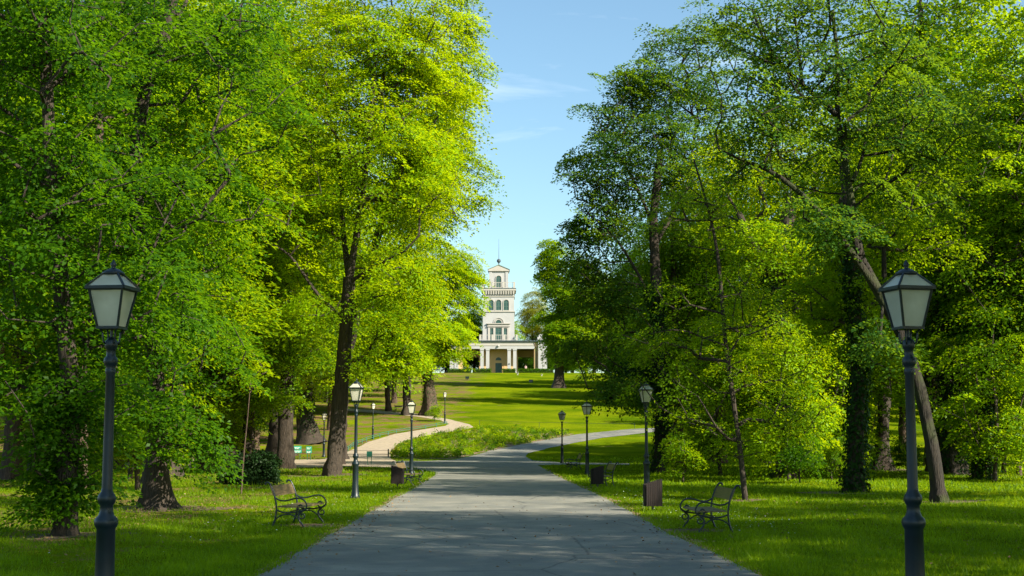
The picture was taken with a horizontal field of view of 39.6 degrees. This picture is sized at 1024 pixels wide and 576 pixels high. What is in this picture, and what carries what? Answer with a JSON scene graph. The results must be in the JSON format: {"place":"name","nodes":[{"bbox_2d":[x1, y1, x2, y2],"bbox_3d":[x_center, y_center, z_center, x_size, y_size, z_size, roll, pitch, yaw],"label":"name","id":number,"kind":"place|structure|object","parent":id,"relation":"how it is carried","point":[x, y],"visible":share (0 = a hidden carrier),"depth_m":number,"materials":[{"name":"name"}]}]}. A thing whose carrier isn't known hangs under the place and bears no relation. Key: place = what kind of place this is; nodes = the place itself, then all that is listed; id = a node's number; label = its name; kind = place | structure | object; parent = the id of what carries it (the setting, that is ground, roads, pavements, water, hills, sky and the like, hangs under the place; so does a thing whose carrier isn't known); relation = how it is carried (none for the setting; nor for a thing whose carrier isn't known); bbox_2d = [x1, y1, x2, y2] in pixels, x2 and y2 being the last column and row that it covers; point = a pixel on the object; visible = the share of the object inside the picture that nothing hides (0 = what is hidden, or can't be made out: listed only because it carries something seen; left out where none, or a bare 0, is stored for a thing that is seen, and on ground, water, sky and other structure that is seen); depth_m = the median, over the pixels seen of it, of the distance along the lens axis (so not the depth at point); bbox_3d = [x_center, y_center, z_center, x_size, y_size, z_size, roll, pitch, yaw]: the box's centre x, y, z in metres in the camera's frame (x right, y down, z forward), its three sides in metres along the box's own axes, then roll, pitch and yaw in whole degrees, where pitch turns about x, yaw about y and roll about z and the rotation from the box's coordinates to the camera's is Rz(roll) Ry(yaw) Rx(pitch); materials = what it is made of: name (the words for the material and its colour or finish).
{"place":"outdoors","nodes":[
{"label":"outdoors","id":0,"kind":"place"},
{"bbox_2d":[114,408,472,468],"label":"gravel path","id":1,"kind":"structure","parent":0,"point":[386,442],"depth_m":124.08,"materials":[{"name":"beige gravel"}]},
{"bbox_2d":[257,428,762,575],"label":"path","id":2,"kind":"structure","parent":0,"point":[500,483],"depth_m":25.86,"materials":[{"name":"grey asphalt"}]},
{"bbox_2d":[0,373,1023,575],"bbox_3d":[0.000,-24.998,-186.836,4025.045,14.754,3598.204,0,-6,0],"label":"ground","id":3,"kind":"structure","parent":0,"point":[499,399],"depth_m":135.87,"materials":[{"name":"green plant"}]},
{"bbox_2d":[0,330,102,471],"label":"woodland tree","id":4,"kind":"object","parent":3,"relation":"on","point":[24,424],"visible":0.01,"depth_m":70.62,"materials":[{"name":"green plant"}]},
{"bbox_2d":[0,0,125,344],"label":"woodland tree","id":5,"kind":"object","parent":3,"relation":"on","point":[4,269],"visible":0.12,"depth_m":35.99,"materials":[{"name":"green plant"}]},
{"bbox_2d":[7,341,125,471],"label":"understory tree","id":6,"kind":"object","parent":3,"relation":"on","point":[26,424],"visible":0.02,"depth_m":65.34,"materials":[{"name":"green plant"}]},
{"bbox_2d":[6,532,136,539],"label":"bare earth","id":7,"kind":"structure","parent":3,"relation":"on","point":[54,537],"depth_m":25.55,"materials":[{"name":"brown soil"}]},
{"bbox_2d":[0,103,146,479],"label":"woodland tree","id":8,"kind":"object","parent":3,"relation":"on","point":[6,473],"visible":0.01,"depth_m":59.33,"materials":[{"name":"green plant"}]},
{"bbox_2d":[0,0,193,422],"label":"woodland tree","id":9,"kind":"object","parent":3,"relation":"on","point":[28,337],"visible":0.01,"depth_m":46.28,"materials":[{"name":"green plant"}]},
{"bbox_2d":[0,0,194,487],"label":"tree","id":10,"kind":"object","parent":3,"relation":"on","point":[131,108],"visible":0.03,"depth_m":46.61,"materials":[{"name":"green plant"}]},
{"bbox_2d":[84,260,140,575],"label":"street lamp","id":11,"kind":"object","parent":3,"relation":"on","point":[112,290],"visible":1,"depth_m":13.46,"materials":[{"name":"metal"}]},
{"bbox_2d":[0,0,241,536],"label":"nearest tree","id":12,"kind":"object","parent":3,"relation":"on","point":[67,402],"visible":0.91,"depth_m":25.91,"materials":[{"name":"green plant"}]},
{"bbox_2d":[88,351,208,478],"bbox_3d":[-16.359,4.408,59.718,6.622,7.682,7.526,2,-6,-21],"label":"understory tree","id":13,"kind":"object","parent":3,"relation":"on","point":[130,470],"visible":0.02,"depth_m":59.49,"materials":[{"name":"green plant"}]},
{"bbox_2d":[88,301,239,489],"bbox_3d":[-12.148,3.508,47.886,6.020,6.984,6.842,0,-6,3],"label":"understory tree","id":14,"kind":"object","parent":3,"relation":"on","point":[136,472],"visible":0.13,"depth_m":47.50,"materials":[{"name":"green plant"}]},
{"bbox_2d":[24,0,306,484],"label":"woodland tree","id":15,"kind":"object","parent":3,"relation":"on","point":[209,124],"visible":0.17,"depth_m":53.91,"materials":[{"name":"green plant"}]},
{"bbox_2d":[92,505,239,511],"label":"bare earth","id":16,"kind":"structure","parent":3,"relation":"on","point":[197,507],"depth_m":35.20,"materials":[{"name":"brown soil"}]},
{"bbox_2d":[12,0,332,510],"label":"flared tree","id":17,"kind":"object","parent":3,"relation":"on","point":[157,491],"visible":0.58,"depth_m":35.37,"materials":[{"name":"green plant"}]},
{"bbox_2d":[123,0,327,476],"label":"woodland tree","id":18,"kind":"object","parent":3,"relation":"on","point":[253,244],"visible":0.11,"depth_m":63.53,"materials":[{"name":"green plant"}]},
{"bbox_2d":[144,80,315,470],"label":"woodland tree","id":19,"kind":"object","parent":3,"relation":"on","point":[286,276],"visible":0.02,"depth_m":73.31,"materials":[{"name":"green plant"}]},
{"bbox_2d":[183,340,283,470],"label":"understory tree","id":20,"kind":"object","parent":3,"relation":"on","point":[234,430],"visible":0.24,"depth_m":72.45,"materials":[{"name":"green plant"}]},
{"bbox_2d":[184,368,305,461],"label":"woodland tree","id":21,"kind":"object","parent":3,"relation":"on","point":[257,428],"visible":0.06,"depth_m":91.80,"materials":[{"name":"green plant"}]},
{"bbox_2d":[218,349,280,494],"bbox_3d":[-8.335,4.323,45.221,1.986,4.773,1.661,2,-6,-17],"label":"sapling","id":22,"kind":"object","parent":3,"relation":"on","point":[258,371],"visible":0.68,"depth_m":45.25,"materials":[{"name":"green plant"}]},
{"bbox_2d":[216,449,284,484],"bbox_3d":[-9.611,6.701,52.270,2.500,1.621,2.274,0,-6,0],"label":"yew bush","id":23,"kind":"object","parent":3,"relation":"on","point":[260,466],"visible":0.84,"depth_m":51.99,"materials":[{"name":"green plant"}]},
{"bbox_2d":[213,280,311,466],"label":"woodland tree","id":24,"kind":"object","parent":3,"relation":"on","point":[234,452],"depth_m":82.35,"materials":[{"name":"green plant"}]},
{"bbox_2d":[185,0,354,462],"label":"park tree","id":25,"kind":"object","parent":3,"relation":"on","point":[263,400],"visible":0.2,"depth_m":72.97,"materials":[{"name":"green plant"}]},
{"bbox_2d":[186,0,366,460],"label":"limbed tree","id":26,"kind":"object","parent":3,"relation":"on","point":[313,29],"visible":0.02,"depth_m":90.46,"materials":[{"name":"green plant"}]},
{"bbox_2d":[255,369,307,449],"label":"woodland tree","id":27,"kind":"object","parent":3,"relation":"on","point":[257,434],"depth_m":104.92,"materials":[{"name":"green plant"}]},
{"bbox_2d":[265,479,326,526],"bbox_3d":[-4.381,4.368,28.883,0.877,0.913,1.560,-1,-6,7],"label":"park bench","id":28,"kind":"object","parent":3,"relation":"on","point":[281,489],"visible":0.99,"depth_m":28.65,"materials":[{"name":"wood"}]},
{"bbox_2d":[233,53,391,468],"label":"woodland tree","id":29,"kind":"object","parent":3,"relation":"on","point":[285,450],"visible":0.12,"depth_m":78.10,"materials":[{"name":"green plant"}]},
{"bbox_2d":[265,96,360,458],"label":"woodland tree","id":30,"kind":"object","parent":3,"relation":"on","point":[272,443],"visible":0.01,"depth_m":89.02,"materials":[{"name":"green plant"}]},
{"bbox_2d":[294,366,331,439],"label":"woodland tree","id":31,"kind":"object","parent":3,"relation":"on","point":[298,420],"visible":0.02,"depth_m":129.97,"materials":[{"name":"green plant"}]},
{"bbox_2d":[321,411,326,456],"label":"street lamp","id":32,"kind":"object","parent":3,"relation":"on","point":[324,415],"visible":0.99,"depth_m":108.67,"materials":[{"name":"metal"}]},
{"bbox_2d":[295,270,386,444],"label":"old tree","id":33,"kind":"object","parent":3,"relation":"on","point":[308,431],"visible":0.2,"depth_m":127.96,"materials":[{"name":"brown plant"}]},
{"bbox_2d":[314,280,373,429],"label":"woodland tree","id":34,"kind":"object","parent":3,"relation":"on","point":[329,402],"depth_m":144.69,"materials":[{"name":"green plant"}]},
{"bbox_2d":[348,378,363,497],"bbox_3d":[-4.572,4.443,41.646,0.402,3.585,0.402,-1,-6,6],"label":"street lamp","id":35,"kind":"object","parent":3,"relation":"on","point":[356,387],"visible":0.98,"depth_m":41.62,"materials":[{"name":"metal"}]},
{"bbox_2d":[232,0,497,475],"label":"leaning tree","id":36,"kind":"object","parent":3,"relation":"on","point":[370,130],"visible":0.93,"depth_m":66.40,"materials":[{"name":"green plant"}]},
{"bbox_2d":[294,136,436,458],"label":"woodland tree","id":37,"kind":"object","parent":3,"relation":"on","point":[365,342],"visible":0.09,"depth_m":103.62,"materials":[{"name":"green plant"}]},
{"bbox_2d":[293,121,441,455],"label":"broad tree","id":38,"kind":"object","parent":3,"relation":"on","point":[296,454],"visible":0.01,"depth_m":111.44,"materials":[{"name":"green plant"}]},
{"bbox_2d":[364,373,408,410],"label":"woodland tree","id":39,"kind":"object","parent":3,"relation":"on","point":[388,406],"visible":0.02,"depth_m":171.57,"materials":[{"name":"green plant"}]},
{"bbox_2d":[374,373,413,402],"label":"woodland tree","id":40,"kind":"object","parent":3,"relation":"on","point":[393,397],"depth_m":186.35,"materials":[{"name":"brown plant"}]},
{"bbox_2d":[391,465,403,486],"bbox_3d":[-4.020,6.676,49.978,0.418,0.877,0.325,-1,-6,8],"label":"litter bin","id":41,"kind":"object","parent":3,"relation":"on","point":[397,475],"visible":0.98,"depth_m":49.84,"materials":[{"name":"metal"}]},
{"bbox_2d":[348,421,446,449],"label":"fence","id":42,"kind":"object","parent":3,"relation":"on","point":[396,431],"visible":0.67,"depth_m":138.13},
{"bbox_2d":[392,460,422,483],"bbox_3d":[-3.891,6.910,53.148,0.877,0.913,1.560,-1,-6,8],"label":"park bench","id":43,"kind":"object","parent":3,"relation":"on","point":[401,465],"visible":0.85,"depth_m":53.28,"materials":[{"name":"brown wood"}]},
{"bbox_2d":[407,399,415,472],"bbox_3d":[-4.579,6.844,64.783,0.402,3.585,0.402,0,-6,-2],"label":"street lamp","id":44,"kind":"object","parent":3,"relation":"on","point":[411,404],"visible":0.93,"depth_m":64.77,"materials":[{"name":"metal"}]},
{"bbox_2d":[364,107,478,414],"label":"shaded tree","id":45,"kind":"object","parent":3,"relation":"on","point":[406,401],"visible":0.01,"depth_m":165.79,"materials":[{"name":"green plant"}]},
{"bbox_2d":[342,0,508,463],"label":"edge tree","id":46,"kind":"object","parent":3,"relation":"on","point":[487,168],"visible":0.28,"depth_m":85.43,"materials":[{"name":"green plant"}]},
{"bbox_2d":[370,177,495,415],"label":"hillside tree","id":47,"kind":"object","parent":3,"relation":"on","point":[471,300],"visible":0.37,"depth_m":164.71,"materials":[{"name":"green plant"}]},
{"bbox_2d":[425,403,443,420],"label":"shrub","id":48,"kind":"object","parent":3,"relation":"on","point":[437,411],"visible":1,"depth_m":156.21,"materials":[{"name":"green plant"}]},
{"bbox_2d":[447,368,471,372],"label":"hedge","id":49,"kind":"object","parent":3,"relation":"on","point":[455,370],"visible":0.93,"depth_m":287.03,"materials":[{"name":"green plant"}]},
{"bbox_2d":[460,309,482,371],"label":"woodland tree","id":50,"kind":"object","parent":3,"relation":"on","point":[475,321],"visible":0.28,"depth_m":300.68,"materials":[{"name":"green plant"}]},
{"bbox_2d":[394,429,571,458],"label":"flower bed soil","id":51,"kind":"structure","parent":3,"relation":"on","point":[508,445],"depth_m":126.06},
{"bbox_2d":[390,423,570,458],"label":"green bed plants","id":52,"kind":"object","parent":51,"relation":"on","point":[420,439],"visible":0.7,"depth_m":125.65,"materials":[{"name":"green plant"}]},
{"bbox_2d":[450,259,546,372],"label":"tower pavilion","id":53,"kind":"structure","parent":3,"relation":"on","point":[502,348],"depth_m":294.77,"materials":[{"name":"white paint"}]},
{"bbox_2d":[495,299,501,310],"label":"window","id":54,"kind":"structure","parent":53,"relation":"in","point":[498,303],"depth_m":295.43,"materials":[{"name":"glass"}]},
{"bbox_2d":[482,321,525,357],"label":"woodland tree","id":55,"kind":"object","parent":3,"relation":"on","point":[516,330],"visible":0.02,"depth_m":301.29,"materials":[{"name":"green plant"}]},
{"bbox_2d":[0,455,1023,575],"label":"grass","id":56,"kind":"structure","parent":3,"relation":"on","point":[204,561],"depth_m":27.96,"materials":[{"name":"green plant"}]},
{"bbox_2d":[0,484,1023,575],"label":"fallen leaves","id":57,"kind":"object","parent":3,"relation":"on","point":[89,518],"visible":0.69,"depth_m":28.94,"materials":[{"name":"brown plant"}]},
{"bbox_2d":[514,287,548,339],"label":"woodland tree","id":58,"kind":"object","parent":3,"relation":"on","point":[531,310],"visible":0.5,"depth_m":308.11,"materials":[{"name":"green plant"}]},
{"bbox_2d":[517,368,553,372],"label":"hedge","id":59,"kind":"object","parent":3,"relation":"on","point":[536,370],"visible":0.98,"depth_m":287.00,"materials":[{"name":"green plant"}]},
{"bbox_2d":[558,411,565,462],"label":"street lamp","id":60,"kind":"object","parent":3,"relation":"on","point":[561,414],"visible":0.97,"depth_m":92.72,"materials":[{"name":"metal"}]},
{"bbox_2d":[525,238,610,387],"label":"lawn tree","id":61,"kind":"object","parent":3,"relation":"on","point":[559,326],"visible":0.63,"depth_m":221.79,"materials":[{"name":"green plant"}]},
{"bbox_2d":[565,453,583,469],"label":"park bench","id":62,"kind":"object","parent":3,"relation":"on","point":[576,460],"visible":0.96,"depth_m":75.26,"materials":[{"name":"brown wood"}]},
{"bbox_2d":[581,401,592,474],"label":"street lamp","id":63,"kind":"object","parent":3,"relation":"on","point":[586,406],"visible":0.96,"depth_m":67.08,"materials":[{"name":"metal"}]},
{"bbox_2d":[590,466,603,487],"bbox_3d":[2.980,6.658,49.777,0.418,0.877,0.324,1,-6,-12],"label":"litter bin","id":64,"kind":"object","parent":3,"relation":"on","point":[596,475],"visible":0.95,"depth_m":49.64,"materials":[{"name":"metal"}]},
{"bbox_2d":[588,461,618,486],"bbox_3d":[3.261,6.660,50.766,0.877,0.913,1.560,1,-6,-6],"label":"park bench","id":65,"kind":"object","parent":3,"relation":"on","point":[610,466],"visible":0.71,"depth_m":50.43,"materials":[{"name":"brown wood"}]},
{"bbox_2d":[596,215,666,382],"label":"woodland tree","id":66,"kind":"object","parent":3,"relation":"on","point":[623,338],"visible":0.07,"depth_m":179.64,"materials":[{"name":"green plant"}]},
{"bbox_2d":[638,381,653,495],"bbox_3d":[4.066,4.601,43.037,0.402,3.585,0.402,1,-6,-12],"label":"street lamp","id":67,"kind":"object","parent":3,"relation":"on","point":[645,397],"visible":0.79,"depth_m":43.02,"materials":[{"name":"metal"}]},
{"bbox_2d":[643,479,661,509],"bbox_3d":[3.370,5.020,34.062,0.418,0.877,0.325,1,-6,-6],"label":"litter bin","id":68,"kind":"object","parent":3,"relation":"on","point":[652,493],"visible":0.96,"depth_m":33.92,"materials":[{"name":"brown wood"}]},
{"bbox_2d":[541,0,774,473],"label":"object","id":69,"kind":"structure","parent":3,"relation":"on","point":[643,84],"depth_m":70.78,"materials":[{"name":"green plant"}]},
{"bbox_2d":[594,152,752,466],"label":"woodland tree","id":70,"kind":"object","parent":3,"relation":"on","point":[674,274],"visible":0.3,"depth_m":83.33,"materials":[{"name":"green plant"}]},
{"bbox_2d":[656,432,709,482],"bbox_3d":[6.934,6.888,57.540,2.116,2.182,2.187,-2,-6,14],"label":"shrub","id":71,"kind":"object","parent":3,"relation":"on","point":[685,450],"visible":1,"depth_m":57.36,"materials":[{"name":"green plant"}]},
{"bbox_2d":[636,362,731,433],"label":"woodland tree","id":72,"kind":"object","parent":3,"relation":"on","point":[698,408],"visible":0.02,"depth_m":104.15,"materials":[{"name":"green plant"}]},
{"bbox_2d":[619,212,758,462],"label":"slim tree","id":73,"kind":"object","parent":3,"relation":"on","point":[670,329],"visible":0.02,"depth_m":93.77,"materials":[{"name":"green plant"}]},
{"bbox_2d":[680,482,740,532],"bbox_3d":[3.790,4.209,27.299,0.877,0.913,1.560,0,-6,-4],"label":"park bench","id":74,"kind":"object","parent":3,"relation":"on","point":[722,493],"visible":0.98,"depth_m":27.01,"materials":[{"name":"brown wood"}]},
{"bbox_2d":[659,336,770,475],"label":"understory tree","id":75,"kind":"object","parent":3,"relation":"on","point":[714,386],"visible":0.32,"depth_m":65.01,"materials":[{"name":"green plant"}]},
{"bbox_2d":[636,118,793,462],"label":"woodland tree","id":76,"kind":"object","parent":3,"relation":"on","point":[718,412],"visible":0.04,"depth_m":92.58,"materials":[{"name":"green plant"}]},
{"bbox_2d":[607,160,841,499],"bbox_3d":[6.066,1.202,40.986,6.517,10.046,5.430,0,-6,0],"label":"young tree","id":77,"kind":"object","parent":3,"relation":"on","point":[736,328],"visible":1,"depth_m":40.89,"materials":[{"name":"green plant"}]},
{"bbox_2d":[661,96,869,478],"bbox_3d":[11.582,-0.066,64.313,10.586,17.715,10.938,5,-8,-42],"label":"broken tree","id":78,"kind":"object","parent":3,"relation":"on","point":[778,262],"visible":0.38,"depth_m":62.59,"materials":[{"name":"green plant"}]},
{"bbox_2d":[703,184,840,411],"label":"woodland tree","id":79,"kind":"object","parent":3,"relation":"on","point":[747,394],"visible":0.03,"depth_m":81.94,"materials":[{"name":"green plant"}]},
{"bbox_2d":[709,317,864,480],"bbox_3d":[11.540,4.534,57.935,6.020,6.984,6.842,1,-6,-14],"label":"understory tree","id":80,"kind":"object","parent":3,"relation":"on","point":[807,380],"visible":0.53,"depth_m":57.00,"materials":[{"name":"green plant"}]},
{"bbox_2d":[771,429,827,481],"bbox_3d":[10.989,6.414,54.042,2.187,2.182,2.116,-4,-7,30],"label":"shrub","id":81,"kind":"object","parent":3,"relation":"on","point":[793,455],"visible":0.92,"depth_m":53.81,"materials":[{"name":"green plant"}]},
{"bbox_2d":[716,120,912,471],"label":"ruddy tree","id":82,"kind":"object","parent":3,"relation":"on","point":[829,387],"visible":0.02,"depth_m":74.21,"materials":[{"name":"green plant"}]},
{"bbox_2d":[808,436,846,478],"bbox_3d":[13.176,7.099,58.935,1.913,1.910,1.852,6,-8,-45],"label":"shrub","id":83,"kind":"object","parent":3,"relation":"on","point":[831,453],"visible":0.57,"depth_m":58.60,"materials":[{"name":"green plant"}]},
{"bbox_2d":[758,325,905,477],"bbox_3d":[13.954,4.830,62.110,7.184,7.333,6.321,5,-8,-40],"label":"understory tree","id":84,"kind":"object","parent":3,"relation":"on","point":[874,438],"visible":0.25,"depth_m":61.27,"materials":[{"name":"green plant"}]},
{"bbox_2d":[661,0,1019,502],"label":"forked tree","id":85,"kind":"object","parent":3,"relation":"on","point":[777,130],"visible":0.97,"depth_m":39.51,"materials":[{"name":"green plant"}]},
{"bbox_2d":[794,355,898,468],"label":"understory tree","id":86,"kind":"object","parent":3,"relation":"on","point":[870,405],"visible":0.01,"depth_m":76.99,"materials":[{"name":"green plant"}]},
{"bbox_2d":[765,102,969,470],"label":"root flare tree","id":87,"kind":"object","parent":3,"relation":"on","point":[882,435],"visible":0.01,"depth_m":75.97,"materials":[{"name":"brown plant"}]},
{"bbox_2d":[751,63,1018,492],"bbox_3d":[12.407,-0.380,47.511,8.864,14.613,7.738,-2,-6,18],"label":"ivy tree","id":88,"kind":"object","parent":3,"relation":"on","point":[850,305],"visible":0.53,"depth_m":46.38,"materials":[{"name":"green plant"}]},
{"bbox_2d":[868,395,920,452],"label":"woodland tree","id":89,"kind":"object","parent":3,"relation":"on","point":[902,428],"visible":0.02,"depth_m":115.58,"materials":[{"name":"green plant"}]},
{"bbox_2d":[840,258,953,465],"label":"woodland tree","id":90,"kind":"object","parent":3,"relation":"on","point":[898,390],"visible":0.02,"depth_m":86.17,"materials":[{"name":"green plant"}]},
{"bbox_2d":[884,435,925,472],"bbox_3d":[17.933,7.603,64.465,1.913,1.910,1.852,4,-7,-32],"label":"shrub","id":91,"kind":"object","parent":3,"relation":"on","point":[899,457],"visible":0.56,"depth_m":64.45,"materials":[{"name":"green plant"}]},
{"bbox_2d":[878,260,935,575],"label":"street lamp","id":92,"kind":"object","parent":3,"relation":"on","point":[906,292],"visible":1,"depth_m":13.46,"materials":[{"name":"metal"}]},
{"bbox_2d":[804,0,1023,471],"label":"woodland tree","id":93,"kind":"object","parent":3,"relation":"on","point":[972,17],"visible":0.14,"depth_m":71.58,"materials":[{"name":"green plant"}]},
{"bbox_2d":[817,26,1023,475],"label":"tree","id":94,"kind":"object","parent":3,"relation":"on","point":[950,465],"visible":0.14,"depth_m":65.20,"materials":[{"name":"green plant"}]},
{"bbox_2d":[851,36,1023,479],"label":"tree","id":95,"kind":"object","parent":3,"relation":"on","point":[997,281],"visible":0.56,"depth_m":59.21,"materials":[{"name":"green plant"}]},
{"bbox_2d":[915,319,1023,481],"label":"understory tree","id":96,"kind":"object","parent":3,"relation":"on","point":[1013,443],"visible":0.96,"depth_m":57.66,"materials":[{"name":"green plant"}]},
{"bbox_2d":[926,202,1023,475],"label":"woodland tree","id":97,"kind":"object","parent":3,"relation":"on","point":[1014,399],"visible":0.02,"depth_m":64.94,"materials":[{"name":"green plant"}]},
{"bbox_2d":[926,355,1023,472],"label":"understory tree","id":98,"kind":"object","parent":3,"relation":"on","point":[1002,467],"visible":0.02,"depth_m":69.36,"materials":[{"name":"green plant"}]},
{"bbox_2d":[936,2,1023,369],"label":"woodland tree","id":99,"kind":"object","parent":3,"relation":"on","point":[1019,33],"visible":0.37,"depth_m":60.10,"materials":[{"name":"green plant"}]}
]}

